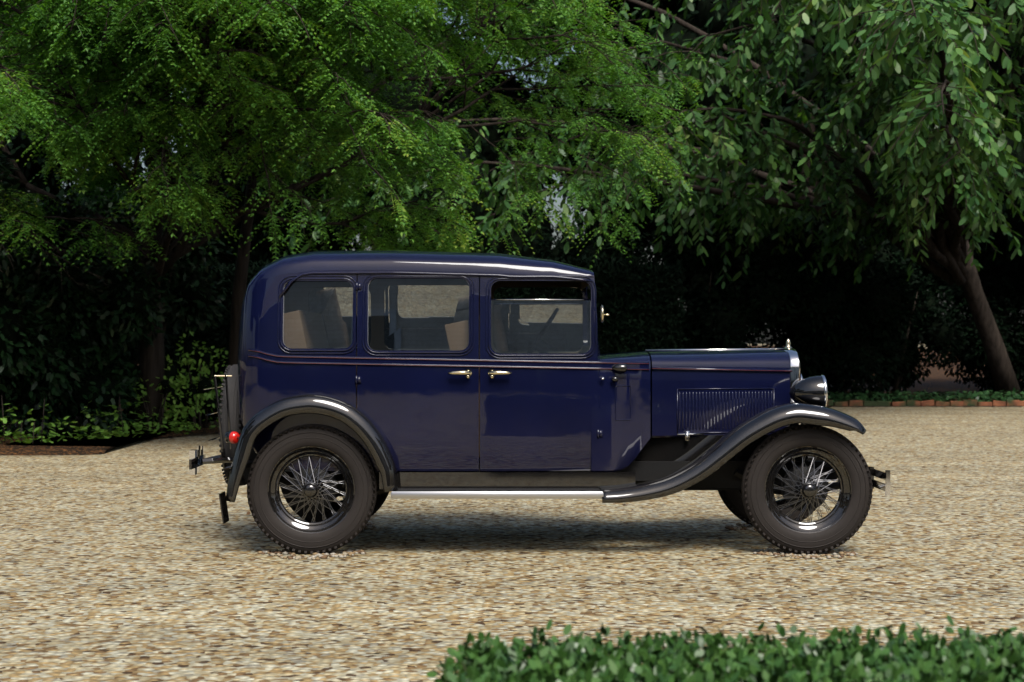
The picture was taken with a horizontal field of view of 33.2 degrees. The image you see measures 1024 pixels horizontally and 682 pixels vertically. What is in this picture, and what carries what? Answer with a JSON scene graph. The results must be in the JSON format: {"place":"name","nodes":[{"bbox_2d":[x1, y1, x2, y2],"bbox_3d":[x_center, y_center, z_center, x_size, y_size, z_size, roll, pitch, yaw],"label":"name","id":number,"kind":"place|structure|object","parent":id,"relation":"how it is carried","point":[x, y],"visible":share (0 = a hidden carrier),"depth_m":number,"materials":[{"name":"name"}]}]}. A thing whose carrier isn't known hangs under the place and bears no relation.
{"place":"outdoors","nodes":[
{"label":"outdoors","id":0,"kind":"place"},
{"bbox_2d":[0,344,1023,681],"bbox_3d":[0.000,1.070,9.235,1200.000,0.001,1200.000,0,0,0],"label":"gravel ground","id":1,"kind":"structure","parent":0,"point":[106,556],"depth_m":8.02,"materials":[{"name":"beige gravel"}]},
{"bbox_2d":[21,425,1008,650],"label":"fallen leaves","id":2,"kind":"object","parent":1,"relation":"on","point":[959,592],"visible":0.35,"depth_m":8.36,"materials":[{"name":"brown plant"}]},
{"bbox_2d":[189,250,889,553],"bbox_3d":[0.038,0.297,9.235,3.680,1.548,1.430,0,0,0],"label":"vintage car","id":3,"kind":"object","parent":1,"relation":"on","point":[363,383],"visible":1,"depth_m":8.67,"materials":[{"name":"blue paint"}]},
{"bbox_2d":[257,522,857,559],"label":"loose pebbles","id":4,"kind":"object","parent":1,"relation":"on","point":[739,526],"visible":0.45,"depth_m":8.60,"materials":[{"name":"beige gravel"}]},
{"bbox_2d":[426,614,1023,681],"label":"box hedge leaves","id":5,"kind":"object","parent":1,"relation":"on","point":[846,660],"visible":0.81,"depth_m":3.27,"materials":[{"name":"green plant"}]},
{"bbox_2d":[0,345,1023,454],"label":"bed soil","id":6,"kind":"structure","parent":0,"point":[936,379],"depth_m":19.25,"materials":[{"name":"brown soil"}]},
{"bbox_2d":[0,268,62,382],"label":"privet shrub","id":7,"kind":"object","parent":6,"relation":"on","point":[6,330],"visible":0.43,"depth_m":18.13,"materials":[{"name":"green plant"}]},
{"bbox_2d":[0,137,93,435],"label":"privet shrub","id":8,"kind":"object","parent":6,"relation":"on","point":[11,363],"visible":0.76,"depth_m":18.28,"materials":[{"name":"green plant"}]},
{"bbox_2d":[0,176,102,420],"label":"privet shrub","id":9,"kind":"object","parent":6,"relation":"on","point":[26,191],"depth_m":21.27,"materials":[{"name":"green plant"}]},
{"bbox_2d":[0,38,111,214],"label":"shade tree","id":10,"kind":"object","parent":6,"relation":"on","point":[17,141],"visible":0.07,"depth_m":28.66,"materials":[{"name":"green plant"}]},
{"bbox_2d":[0,17,137,209],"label":"tree","id":11,"kind":"object","parent":6,"relation":"on","point":[47,185],"visible":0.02,"depth_m":28.90,"materials":[{"name":"green plant"}]},
{"bbox_2d":[4,0,137,196],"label":"tree","id":12,"kind":"object","parent":6,"relation":"on","point":[33,175],"depth_m":29.53,"materials":[{"name":"green plant"}]},
{"bbox_2d":[1,210,149,421],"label":"privet shrub","id":13,"kind":"object","parent":6,"relation":"on","point":[99,380],"visible":0.38,"depth_m":19.03,"materials":[{"name":"green plant"}]},
{"bbox_2d":[0,195,175,435],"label":"privet shrub","id":14,"kind":"object","parent":6,"relation":"on","point":[112,333],"depth_m":19.03,"materials":[{"name":"green plant"}]},
{"bbox_2d":[0,391,220,442],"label":"plants","id":15,"kind":"object","parent":6,"relation":"on","point":[175,422],"visible":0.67,"depth_m":18.47,"materials":[{"name":"green plant"}]},
{"bbox_2d":[1,387,222,443],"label":"plant stems","id":16,"kind":"object","parent":6,"relation":"on","point":[117,425],"visible":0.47,"depth_m":18.64,"materials":[{"name":"brown plant"}]},
{"bbox_2d":[44,203,211,397],"bbox_3d":[-4.898,-0.474,21.779,2.213,2.695,2.483,0,0,0],"label":"privet shrub","id":17,"kind":"object","parent":6,"relation":"on","point":[187,293],"visible":0.08,"depth_m":21.62,"materials":[{"name":"green plant"}]},
{"bbox_2d":[30,181,232,421],"bbox_3d":[-4.960,-0.434,21.756,2.799,3.262,3.004,0,0,0],"label":"privet shrub","id":18,"kind":"object","parent":6,"relation":"on","point":[197,268],"depth_m":21.73,"materials":[{"name":"green plant"}]},
{"bbox_2d":[130,376,180,430],"bbox_3d":[-4.152,0.737,19.977,0.579,0.667,0.481,0,0,0],"label":"light green shrub","id":19,"kind":"object","parent":6,"relation":"on","point":[160,387],"depth_m":19.88,"materials":[{"name":"green plant"}]},
{"bbox_2d":[135,379,176,423],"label":"shrub","id":20,"kind":"object","parent":6,"relation":"on","point":[165,384],"visible":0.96,"depth_m":19.92,"materials":[{"name":"green plant"}]},
{"bbox_2d":[3,1,357,261],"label":"shade tree","id":21,"kind":"object","parent":6,"relation":"on","point":[141,202],"visible":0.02,"depth_m":33.90,"materials":[{"name":"green plant"}]},
{"bbox_2d":[10,11,364,264],"bbox_3d":[-7.393,-6.477,36.622,9.429,15.104,9.961,0,0,0],"label":"tree","id":22,"kind":"object","parent":6,"relation":"on","point":[145,164],"depth_m":34.68,"materials":[{"name":"green plant"}]},
{"bbox_2d":[164,331,227,428],"bbox_3d":[-3.716,0.475,20.442,1.321,1.194,1.081,0,0,0],"label":"light green shrub","id":23,"kind":"object","parent":6,"relation":"on","point":[204,370],"depth_m":20.28,"materials":[{"name":"green plant"}]},
{"bbox_2d":[165,340,227,410],"bbox_3d":[-3.758,0.409,20.384,1.015,0.850,0.782,0,0,35],"label":"shrub","id":24,"kind":"object","parent":6,"relation":"on","point":[203,382],"visible":0.59,"depth_m":20.24,"materials":[{"name":"green plant"}]},
{"bbox_2d":[0,0,706,429],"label":"robinia tree","id":25,"kind":"object","parent":6,"relation":"on","point":[35,107],"depth_m":17.25,"materials":[{"name":"green plant"}]},
{"bbox_2d":[0,0,699,263],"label":"robinia frond stalks","id":26,"kind":"object","parent":25,"relation":"attached to","point":[41,83],"visible":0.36,"depth_m":17.12,"materials":[{"name":"green plant"}]},
{"bbox_2d":[204,0,583,264],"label":"shade tree","id":27,"kind":"object","parent":6,"relation":"on","point":[494,136],"visible":0.12,"depth_m":32.02,"materials":[{"name":"green plant"}]},
{"bbox_2d":[188,0,609,264],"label":"tree","id":28,"kind":"object","parent":6,"relation":"on","point":[258,249],"depth_m":32.33,"materials":[{"name":"green plant"}]},
{"bbox_2d":[137,251,688,409],"bbox_3d":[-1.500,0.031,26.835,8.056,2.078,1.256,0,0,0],"label":"yew hedge","id":29,"kind":"object","parent":6,"relation":"on","point":[635,298],"visible":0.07,"depth_m":26.21,"materials":[{"name":"green plant"}]},
{"bbox_2d":[158,405,1020,437],"bbox_3d":[1.220,1.062,23.002,29.152,0.092,5.648,0,0,-31],"label":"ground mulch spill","id":30,"kind":"object","parent":6,"relation":"on","point":[828,406],"visible":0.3,"depth_m":27.85,"materials":[{"name":"brown soil"}]},
{"bbox_2d":[357,1,824,310],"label":"tree","id":31,"kind":"object","parent":6,"relation":"on","point":[512,83],"depth_m":35.00,"materials":[{"name":"green plant"}]},
{"bbox_2d":[532,218,652,262],"bbox_3d":[1.322,-0.561,29.389,2.869,3.307,2.928,0,0,0],"label":"shrub","id":32,"kind":"object","parent":6,"relation":"on","point":[639,249],"visible":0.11,"depth_m":29.23,"materials":[{"name":"green plant"}]},
{"bbox_2d":[551,228,636,259],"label":"shade shrub","id":33,"kind":"object","parent":6,"relation":"on","point":[589,247],"visible":0.06,"depth_m":29.09,"materials":[{"name":"green plant"}]},
{"bbox_2d":[368,0,837,289],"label":"shade tree","id":34,"kind":"object","parent":6,"relation":"on","point":[516,238],"visible":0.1,"depth_m":34.85,"materials":[{"name":"green plant"}]},
{"bbox_2d":[255,0,1023,397],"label":"drooping tree","id":35,"kind":"object","parent":6,"relation":"on","point":[890,65],"depth_m":26.13,"materials":[{"name":"green plant"}]},
{"bbox_2d":[628,0,775,243],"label":"shade tree","id":36,"kind":"object","parent":6,"relation":"on","point":[719,25],"visible":0.12,"depth_m":31.15,"materials":[{"name":"green plant"}]},
{"bbox_2d":[612,0,793,292],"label":"tree","id":37,"kind":"object","parent":6,"relation":"on","point":[724,9],"depth_m":31.41,"materials":[{"name":"green plant"}]},
{"bbox_2d":[584,0,1019,370],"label":"tree","id":38,"kind":"object","parent":6,"relation":"on","point":[720,52],"depth_m":32.51,"materials":[{"name":"green plant"}]},
{"bbox_2d":[601,0,1006,278],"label":"shade tree","id":39,"kind":"object","parent":6,"relation":"on","point":[706,101],"visible":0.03,"depth_m":31.79,"materials":[{"name":"green plant"}]},
{"bbox_2d":[857,247,954,378],"bbox_3d":[6.922,-0.470,31.766,2.204,2.549,2.609,0,0,0],"label":"shade shrub","id":40,"kind":"object","parent":6,"relation":"on","point":[931,301],"visible":0.18,"depth_m":31.05,"materials":[{"name":"green plant"}]},
{"bbox_2d":[848,233,971,396],"bbox_3d":[6.959,-0.466,31.769,2.753,3.096,3.151,0,0,0],"label":"shrub","id":41,"kind":"object","parent":6,"relation":"on","point":[915,333],"depth_m":31.12,"materials":[{"name":"green plant"}]},
{"bbox_2d":[814,1,1023,303],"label":"shade tree","id":42,"kind":"object","parent":6,"relation":"on","point":[994,65],"visible":0.01,"depth_m":34.61,"materials":[{"name":"green plant"}]},
{"bbox_2d":[821,5,1023,387],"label":"tree","id":43,"kind":"object","parent":6,"relation":"on","point":[969,9],"depth_m":35.07,"materials":[{"name":"green plant"}]},
{"bbox_2d":[826,400,1023,406],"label":"edging bricks","id":44,"kind":"object","parent":6,"relation":"on","point":[913,403],"visible":0.59,"depth_m":28.09,"materials":[{"name":"red brick"}]},
{"bbox_2d":[828,387,1023,404],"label":"plants","id":45,"kind":"object","parent":6,"relation":"on","point":[947,397],"visible":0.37,"depth_m":28.93,"materials":[{"name":"green plant"}]},
{"bbox_2d":[925,225,1023,394],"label":"shrub","id":46,"kind":"object","parent":6,"relation":"on","point":[1005,305],"depth_m":31.89,"materials":[{"name":"green plant"}]},
{"bbox_2d":[945,233,1023,373],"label":"shade shrub","id":47,"kind":"object","parent":6,"relation":"on","point":[1004,245],"visible":0.26,"depth_m":31.95,"materials":[{"name":"green plant"}]},
{"bbox_2d":[978,16,1023,275],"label":"tree","id":48,"kind":"object","parent":6,"relation":"on","point":[990,257],"visible":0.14,"depth_m":30.97,"materials":[{"name":"green plant"}]},
{"bbox_2d":[985,116,1023,250],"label":"shade tree","id":49,"kind":"object","parent":6,"relation":"on","point":[1012,221],"visible":0.23,"depth_m":30.45,"materials":[{"name":"green plant"}]},
{"bbox_2d":[62,4,1023,343],"label":"sky","id":50,"kind":"structure","parent":0,"point":[559,200],"materials":[{"name":"white"}]}
]}

